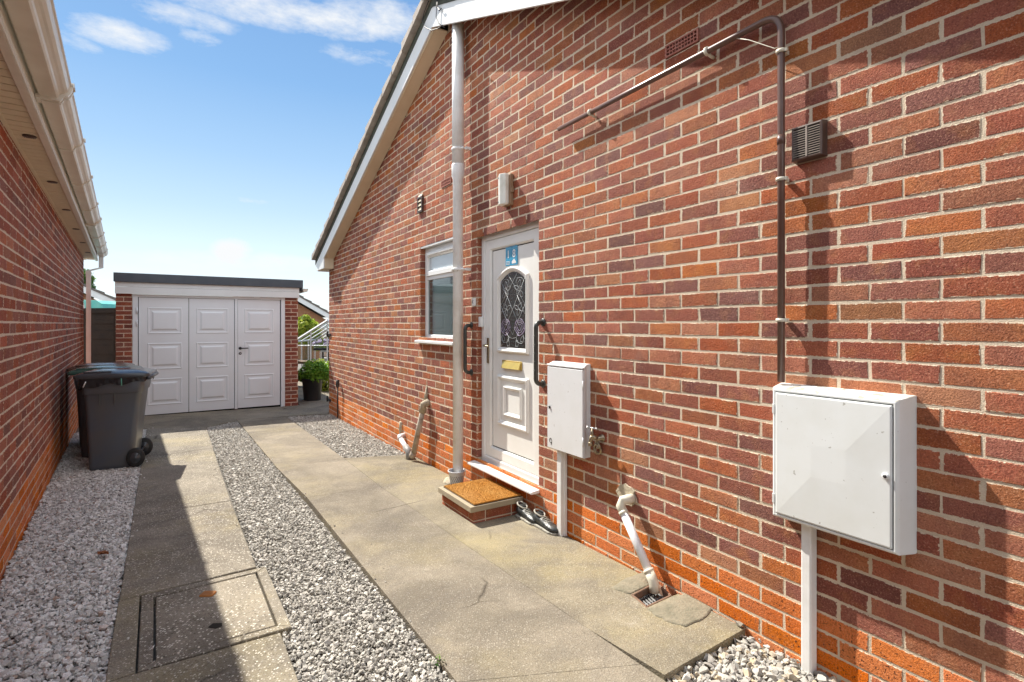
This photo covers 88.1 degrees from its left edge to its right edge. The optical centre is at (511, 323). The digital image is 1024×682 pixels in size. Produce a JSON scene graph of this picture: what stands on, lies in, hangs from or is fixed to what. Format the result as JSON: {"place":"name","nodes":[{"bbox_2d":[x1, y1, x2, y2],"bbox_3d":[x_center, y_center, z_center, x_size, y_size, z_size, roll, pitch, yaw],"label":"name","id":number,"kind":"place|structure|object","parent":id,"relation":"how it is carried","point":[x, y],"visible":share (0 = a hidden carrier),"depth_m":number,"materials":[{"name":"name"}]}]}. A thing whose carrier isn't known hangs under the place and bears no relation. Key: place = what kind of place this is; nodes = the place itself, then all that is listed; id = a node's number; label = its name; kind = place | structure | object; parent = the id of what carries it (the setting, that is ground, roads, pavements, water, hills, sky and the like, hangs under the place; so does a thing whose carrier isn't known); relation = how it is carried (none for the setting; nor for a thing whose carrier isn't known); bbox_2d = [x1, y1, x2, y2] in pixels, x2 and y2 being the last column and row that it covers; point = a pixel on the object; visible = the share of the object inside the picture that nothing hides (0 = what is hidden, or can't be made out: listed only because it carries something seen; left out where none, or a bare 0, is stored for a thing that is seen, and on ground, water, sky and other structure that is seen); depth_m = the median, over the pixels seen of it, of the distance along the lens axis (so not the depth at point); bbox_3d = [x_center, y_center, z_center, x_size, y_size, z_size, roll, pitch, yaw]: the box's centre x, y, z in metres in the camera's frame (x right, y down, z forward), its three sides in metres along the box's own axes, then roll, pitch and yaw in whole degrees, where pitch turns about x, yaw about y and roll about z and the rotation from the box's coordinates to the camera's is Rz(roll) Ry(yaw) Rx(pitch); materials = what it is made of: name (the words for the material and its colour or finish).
{"place":"outdoors","nodes":[
{"label":"outdoors","id":0,"kind":"place"},
{"bbox_2d":[0,429,158,681],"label":"gravel","id":1,"kind":"structure","parent":0,"point":[64,528],"depth_m":3.00,"materials":[{"name":"grey gravel"}]},
{"bbox_2d":[66,362,134,446],"bbox_3d":[-5.200,1.003,6.727,0.660,1.010,0.632,0,0,-32],"label":"wheelie bin","id":2,"kind":"object","parent":1,"relation":"on","point":[92,364],"visible":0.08,"depth_m":6.54,"materials":[{"name":"grey plastic"}]},
{"bbox_2d":[97,550,108,554],"bbox_3d":[-2.518,1.410,3.264,0.082,0.016,0.042,0,0,0],"label":"dry leaf","id":3,"kind":"object","parent":1,"relation":"on","point":[102,552],"visible":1,"depth_m":3.26,"materials":[{"name":"brown plant"}]},
{"bbox_2d":[67,364,141,457],"bbox_3d":[-4.734,0.992,6.187,0.660,1.010,0.632,0,0,-30],"label":"wheelie bin","id":4,"kind":"object","parent":1,"relation":"on","point":[83,425],"visible":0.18,"depth_m":5.88,"materials":[{"name":"grey plastic"}]},
{"bbox_2d":[73,367,158,470],"bbox_3d":[-4.202,0.981,5.643,0.660,1.010,0.632,0,0,-27],"label":"wheelie bin","id":5,"kind":"object","parent":1,"relation":"on","point":[115,414],"visible":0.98,"depth_m":5.43,"materials":[{"name":"grey plastic"}]},
{"bbox_2d":[77,377,153,390],"bbox_3d":[-4.191,0.629,5.637,0.593,0.152,0.656,0,0,-27],"label":"bin bag","id":6,"kind":"object","parent":5,"relation":"in","point":[88,383],"visible":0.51,"depth_m":5.34,"materials":[{"name":"black plastic"}]},
{"bbox_2d":[105,427,298,681],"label":"concrete track","id":7,"kind":"structure","parent":0,"point":[185,523],"depth_m":3.33,"materials":[{"name":"grey concrete"}]},
{"bbox_2d":[138,567,291,672],"bbox_3d":[-1.485,1.469,2.632,0.598,0.120,0.769,0,0,-34],"label":"manhole cover","id":8,"kind":"object","parent":7,"relation":"in","point":[205,617],"visible":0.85,"depth_m":2.56,"materials":[{"name":"concrete"}]},
{"bbox_2d":[143,380,328,428],"bbox_3d":[-4.691,1.607,11.496,5.347,0.168,7.596,0,0,0],"label":"garage apron","id":9,"kind":"object","parent":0,"point":[208,419],"visible":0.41,"depth_m":9.05,"materials":[{"name":"concrete"}]},
{"bbox_2d":[298,359,328,400],"bbox_3d":[-4.053,1.151,10.857,0.775,0.865,0.553,0,0,0],"label":"potted plant","id":10,"kind":"object","parent":9,"relation":"on","point":[309,378],"visible":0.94,"depth_m":10.74,"materials":[{"name":"green plant"}]},
{"bbox_2d":[54,0,419,319],"label":"sky","id":11,"kind":"structure","parent":0,"point":[223,137],"materials":[{"name":"blue"}]},
{"bbox_2d":[298,360,312,363],"bbox_3d":[-5.208,1.258,13.200,0.670,0.666,0.400,0,0,0],"label":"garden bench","id":12,"kind":"object","parent":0,"point":[301,361],"visible":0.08,"depth_m":13.01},
{"bbox_2d":[205,421,454,681],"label":"gravel","id":13,"kind":"structure","parent":0,"point":[239,450],"depth_m":2.89,"materials":[{"name":"grey gravel"}]},
{"bbox_2d":[430,654,445,666],"bbox_3d":[-0.308,1.399,2.199,0.054,0.032,0.062,0,0,-42],"label":"weed","id":14,"kind":"object","parent":13,"relation":"on","point":[438,660],"visible":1,"depth_m":2.19,"materials":[{"name":"green plant"}]},
{"bbox_2d":[0,358,816,681],"bbox_3d":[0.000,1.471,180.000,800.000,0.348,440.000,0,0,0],"label":"ground","id":15,"kind":"structure","parent":0,"point":[286,608],"depth_m":2.52,"materials":[{"name":"grey gravel"}]},
{"bbox_2d":[0,0,107,580],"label":"house","id":16,"kind":"structure","parent":15,"relation":"on","point":[52,236],"depth_m":3.71,"materials":[{"name":"red brick"}]},
{"bbox_2d":[83,268,95,298],"bbox_3d":[-19.440,-0.454,23.982,1.176,4.190,0.971,0,0,0],"label":"garden tree","id":17,"kind":"object","parent":15,"relation":"on","point":[93,278],"visible":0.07,"depth_m":24.03,"materials":[{"name":"green plant"}]},
{"bbox_2d":[83,308,115,362],"bbox_3d":[-8.286,0.658,10.417,1.383,1.936,0.112,0,0,13],"label":"garden fence","id":18,"kind":"object","parent":15,"relation":"on","point":[103,335],"visible":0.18,"depth_m":10.38,"materials":[{"name":"brown wood"}]},
{"bbox_2d":[83,284,115,300],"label":"neighbour house","id":19,"kind":"structure","parent":15,"relation":"on","point":[99,295],"depth_m":19.43,"materials":[{"name":"beige brick"}]},
{"bbox_2d":[83,300,115,307],"bbox_3d":[-10.831,-0.356,13.790,1.600,0.560,1.620,0,0,0],"label":"garden canopy","id":20,"kind":"object","parent":15,"relation":"on","point":[102,304],"visible":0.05,"depth_m":13.02,"materials":[{"name":"teal fabric"}]},
{"bbox_2d":[113,272,307,415],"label":"garage","id":21,"kind":"structure","parent":15,"relation":"on","point":[211,345],"depth_m":9.41,"materials":[{"name":"brick"}]},
{"bbox_2d":[136,297,188,414],"bbox_3d":[-5.963,0.547,9.044,0.749,1.985,0.069,0,0,-33],"label":"garage door","id":22,"kind":"structure","parent":21,"relation":"in","point":[163,322],"depth_m":9.06,"materials":[{"name":"white metal"}]},
{"bbox_2d":[189,298,233,411],"bbox_3d":[-5.354,0.547,9.452,0.704,1.985,0.047,0,0,-33],"label":"garage door","id":23,"kind":"structure","parent":21,"relation":"in","point":[211,321],"depth_m":9.43,"materials":[{"name":"white metal"}]},
{"bbox_2d":[238,299,279,407],"bbox_3d":[-4.699,0.547,9.849,0.715,1.985,0.095,0,0,-33],"label":"garage door","id":24,"kind":"structure","parent":21,"relation":"in","point":[258,320],"depth_m":9.85,"materials":[{"name":"white metal"}]},
{"bbox_2d":[232,295,328,358],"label":"neighbour house","id":25,"kind":"structure","parent":15,"relation":"on","point":[318,313],"depth_m":25.12,"materials":[{"name":"beige brick"}]},
{"bbox_2d":[298,314,325,366],"bbox_3d":[-6.775,0.655,17.491,1.347,1.970,0.757,0,0,0],"label":"green shrub","id":26,"kind":"object","parent":15,"relation":"on","point":[306,323],"visible":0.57,"depth_m":17.36,"materials":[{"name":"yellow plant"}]},
{"bbox_2d":[298,319,328,367],"bbox_3d":[-5.410,0.730,16.600,1.993,1.721,2.270,0,0,0],"label":"greenhouse","id":27,"kind":"object","parent":15,"relation":"on","point":[310,331],"visible":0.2,"depth_m":15.92,"materials":[{"name":"metal"}]},
{"bbox_2d":[315,359,328,390],"bbox_3d":[-4.313,1.246,12.392,0.671,0.872,0.442,0,0,0],"label":"yellow shrub","id":28,"kind":"object","parent":15,"relation":"on","point":[324,385],"visible":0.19,"depth_m":12.32,"materials":[{"name":"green plant"}]},
{"bbox_2d":[321,350,328,363],"bbox_3d":[-5.260,1.200,16.300,1.033,0.780,0.600,0,0,0],"label":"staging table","id":29,"kind":"object","parent":15,"relation":"on","point":[322,351],"visible":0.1,"depth_m":16.03,"materials":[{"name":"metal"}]},
{"bbox_2d":[312,338,328,349],"bbox_3d":[-5.758,0.628,16.253,0.764,0.364,0.451,0,0,0],"label":"flower tray","id":30,"kind":"object","parent":29,"relation":"on","point":[320,341],"visible":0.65,"depth_m":16.10,"materials":[{"name":"purple plastic"}]},
{"bbox_2d":[288,414,405,457],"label":"gravel","id":31,"kind":"structure","parent":15,"relation":"on","point":[342,438],"depth_m":7.05,"materials":[{"name":"grey gravel"}]},
{"bbox_2d":[336,380,339,417],"bbox_3d":[-2.840,1.222,8.616,0.064,0.618,0.061,0,0,-32],"label":"iron rod","id":32,"kind":"object","parent":31,"relation":"on","point":[337,383],"visible":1,"depth_m":8.60,"materials":[{"name":"black metal"}]},
{"bbox_2d":[311,0,1023,681],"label":"brick bungalow","id":33,"kind":"object","parent":15,"relation":"on","point":[625,248],"visible":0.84,"depth_m":2.60,"materials":[{"name":"brick"}]},
{"bbox_2d":[398,421,411,459],"bbox_3d":[-1.234,1.331,6.039,0.094,0.338,0.584,0,0,-22],"label":"drain stub","id":34,"kind":"object","parent":33,"relation":"attached to","point":[404,444],"visible":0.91,"depth_m":5.99,"materials":[{"name":"grey plastic"}]},
{"bbox_2d":[409,385,429,458],"bbox_3d":[-0.990,1.057,5.652,0.313,0.802,0.108,0,0,34],"label":"old waste pipe","id":35,"kind":"object","parent":33,"relation":"attached to","point":[425,402],"visible":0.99,"depth_m":5.62,"materials":[{"name":"beige plastic"}]},
{"bbox_2d":[417,193,423,213],"bbox_3d":[-0.998,-1.313,5.763,0.026,0.201,0.132,0,0,-32],"label":"louvre vent","id":36,"kind":"object","parent":33,"relation":"attached to","point":[420,203],"visible":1,"depth_m":5.75,"materials":[{"name":"white plastic"}]},
{"bbox_2d":[422,0,444,30],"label":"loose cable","id":37,"kind":"object","parent":33,"relation":"hanging from","point":[436,15],"visible":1,"depth_m":4.96,"materials":[{"name":"white plastic"}]},
{"bbox_2d":[414,237,452,344],"bbox_3d":[-0.753,-0.317,5.451,0.155,1.045,0.951,0,0,-32],"label":"window","id":38,"kind":"structure","parent":33,"relation":"in","point":[438,255],"depth_m":5.53,"materials":[{"name":"white plastic"}]},
{"bbox_2d":[451,22,470,471],"bbox_3d":[-0.474,-0.684,4.817,0.144,4.072,0.156,0,0,-32],"label":"soil pipe","id":39,"kind":"object","parent":33,"relation":"attached to","point":[458,148],"visible":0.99,"depth_m":4.78,"materials":[{"name":"grey plastic"}]},
{"bbox_2d":[463,322,472,375],"bbox_3d":[-0.400,0.226,4.758,0.083,0.484,0.060,0,0,-32],"label":"grab rail","id":40,"kind":"object","parent":33,"relation":"attached to","point":[466,326],"visible":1,"depth_m":4.74,"materials":[{"name":"plastic"}]},
{"bbox_2d":[472,298,475,305],"bbox_3d":[-0.340,-0.195,4.718,0.022,0.068,0.040,0,0,-32],"label":"doorbell","id":41,"kind":"object","parent":33,"relation":"attached to","point":[473,301],"visible":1,"depth_m":4.71,"materials":[{"name":"white plastic"}]},
{"bbox_2d":[478,317,482,326],"bbox_3d":[-0.276,-0.017,4.697,0.029,0.090,0.046,0,0,-32],"label":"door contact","id":42,"kind":"object","parent":33,"relation":"attached to","point":[480,322],"depth_m":4.68,"materials":[{"name":"white plastic"}]},
{"bbox_2d":[498,173,513,206],"bbox_3d":[-0.056,-1.063,4.198,0.094,0.246,0.132,0,0,-32],"label":"bulkhead light","id":43,"kind":"object","parent":33,"relation":"attached to","point":[505,189],"visible":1,"depth_m":4.16,"materials":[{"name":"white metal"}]},
{"bbox_2d":[482,228,538,475],"bbox_3d":[-0.018,0.213,4.319,0.114,1.874,0.820,0,0,-32],"label":"door","id":44,"kind":"structure","parent":33,"relation":"in","point":[512,261],"depth_m":4.31,"materials":[{"name":"white plastic"}]},
{"bbox_2d":[533,318,545,387],"bbox_3d":[0.192,0.212,3.818,0.083,0.505,0.060,0,0,-32],"label":"grab rail","id":45,"kind":"object","parent":33,"relation":"attached to","point":[542,322],"visible":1,"depth_m":3.79,"materials":[{"name":"plastic"}]},
{"bbox_2d":[557,450,566,536],"bbox_3d":[0.341,1.148,3.606,0.049,0.607,0.054,0,0,-32],"label":"cable duct","id":46,"kind":"object","parent":33,"relation":"attached to","point":[562,493],"visible":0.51,"depth_m":3.59,"materials":[{"name":"white plastic"}]},
{"bbox_2d":[547,361,590,458],"bbox_3d":[0.377,0.558,3.524,0.088,0.601,0.391,0,0,-32],"label":"gas meter box","id":47,"kind":"object","parent":33,"relation":"attached to","point":[568,404],"visible":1,"depth_m":3.47,"materials":[{"name":"paint"}]},
{"bbox_2d":[547,366,583,457],"bbox_3d":[0.347,0.572,3.507,0.018,0.557,0.378,0,0,-32],"label":"door","id":48,"kind":"structure","parent":47,"relation":"in","point":[565,393],"depth_m":3.49,"materials":[{"name":"paint"}]},
{"bbox_2d":[587,426,604,454],"bbox_3d":[0.518,0.728,3.296,0.092,0.178,0.086,0,0,-32],"label":"garden tap","id":49,"kind":"object","parent":33,"relation":"attached to","point":[597,439],"visible":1,"depth_m":3.28,"materials":[{"name":"gold metal"}]},
{"bbox_2d":[616,483,659,593],"bbox_3d":[0.698,1.187,2.994,0.112,0.487,0.418,0,0,-28],"label":"waste pipe","id":50,"kind":"object","parent":33,"relation":"attached to","point":[626,493],"visible":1,"depth_m":2.96,"materials":[{"name":"white plastic"}]},
{"bbox_2d":[557,15,788,381],"bbox_3d":[0.755,-0.555,2.941,0.063,1.610,1.604,0,0,-32],"label":"overflow pipe","id":51,"kind":"object","parent":33,"relation":"attached to","point":[782,52],"visible":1,"depth_m":2.28,"materials":[{"name":"brown plastic"}]},
{"bbox_2d":[801,524,816,680],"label":"cable duct","id":52,"kind":"object","parent":33,"relation":"attached to","point":[808,599],"visible":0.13,"depth_m":2.18,"materials":[{"name":"white plastic"}]},
{"bbox_2d":[792,119,827,163],"bbox_3d":[1.236,-0.759,2.207,0.038,0.149,0.134,0,0,-32],"label":"vent grille","id":53,"kind":"object","parent":33,"relation":"attached to","point":[809,141],"visible":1,"depth_m":2.20,"materials":[{"name":"brown plastic"}]},
{"bbox_2d":[772,383,916,555],"bbox_3d":[1.273,0.541,2.082,0.109,0.567,0.501,0,0,-32],"label":"electricity meter box","id":54,"kind":"object","parent":33,"relation":"attached to","point":[844,463],"visible":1,"depth_m":2.00,"materials":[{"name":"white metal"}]},
{"bbox_2d":[776,392,892,548],"bbox_3d":[1.234,0.546,2.064,0.024,0.511,0.434,0,0,-32],"label":"door","id":55,"kind":"structure","parent":54,"relation":"in","point":[834,457],"depth_m":2.03,"materials":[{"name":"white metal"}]},
{"bbox_2d":[667,635,836,681],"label":"gravel","id":56,"kind":"structure","parent":15,"relation":"on","point":[759,665],"depth_m":2.20,"materials":[{"name":"white gravel"}]},
{"bbox_2d":[237,417,664,681],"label":"concrete track","id":57,"kind":"structure","parent":0,"point":[472,615],"depth_m":2.85,"materials":[{"name":"beige concrete"}]},
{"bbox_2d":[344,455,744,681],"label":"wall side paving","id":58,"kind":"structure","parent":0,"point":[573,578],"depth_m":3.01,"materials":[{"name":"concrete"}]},
{"bbox_2d":[443,477,449,484],"bbox_3d":[-0.556,1.467,4.894,0.172,0.106,0.152,0,0,30],"label":"cement lump","id":59,"kind":"object","parent":58,"relation":"on","point":[446,480],"visible":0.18,"depth_m":4.86,"materials":[{"name":"beige concrete"}]},
{"bbox_2d":[448,468,464,483],"bbox_3d":[-0.502,1.396,4.805,0.160,0.135,0.160,0,0,-32],"label":"pipe collar","id":60,"kind":"object","parent":58,"relation":"on","point":[456,477],"visible":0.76,"depth_m":4.75,"materials":[{"name":"white plastic"}]},
{"bbox_2d":[438,486,522,523],"bbox_3d":[-0.253,1.420,4.155,0.459,0.207,0.568,0,0,-32],"label":"door step","id":61,"kind":"object","parent":58,"relation":"on","point":[477,513],"depth_m":3.94,"materials":[{"name":"red brick"}]},
{"bbox_2d":[444,477,520,505],"bbox_3d":[-0.239,1.306,4.152,0.414,0.022,0.528,0,0,-32],"label":"door mat","id":62,"kind":"object","parent":61,"relation":"on","point":[476,492],"depth_m":4.11,"materials":[{"name":"brown fabric"}]},
{"bbox_2d":[515,501,537,525],"bbox_3d":[0.119,1.391,3.888,0.093,0.105,0.267,0,0,-32],"label":"shoe","id":63,"kind":"object","parent":58,"relation":"on","point":[525,514],"visible":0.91,"depth_m":3.89,"materials":[{"name":"black leather"}]},
{"bbox_2d":[533,509,557,535],"bbox_3d":[0.239,1.388,3.714,0.093,0.105,0.267,0,0,-32],"label":"shoe","id":64,"kind":"object","parent":58,"relation":"on","point":[545,524],"visible":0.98,"depth_m":3.70,"materials":[{"name":"black leather"}]},
{"bbox_2d":[610,573,711,626],"bbox_3d":[0.768,1.460,2.743,0.321,0.103,0.512,0,0,-35],"label":"drain gully","id":65,"kind":"object","parent":58,"relation":"in","point":[684,610],"visible":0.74,"depth_m":2.68,"materials":[{"name":"concrete"}]},
{"bbox_2d":[735,621,744,626],"bbox_3d":[1.069,1.403,2.478,0.037,0.023,0.040,0,0,-22],"label":"loose stone","id":66,"kind":"object","parent":58,"relation":"on","point":[739,623],"visible":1,"depth_m":2.47,"materials":[{"name":"beige stone"}]}
]}

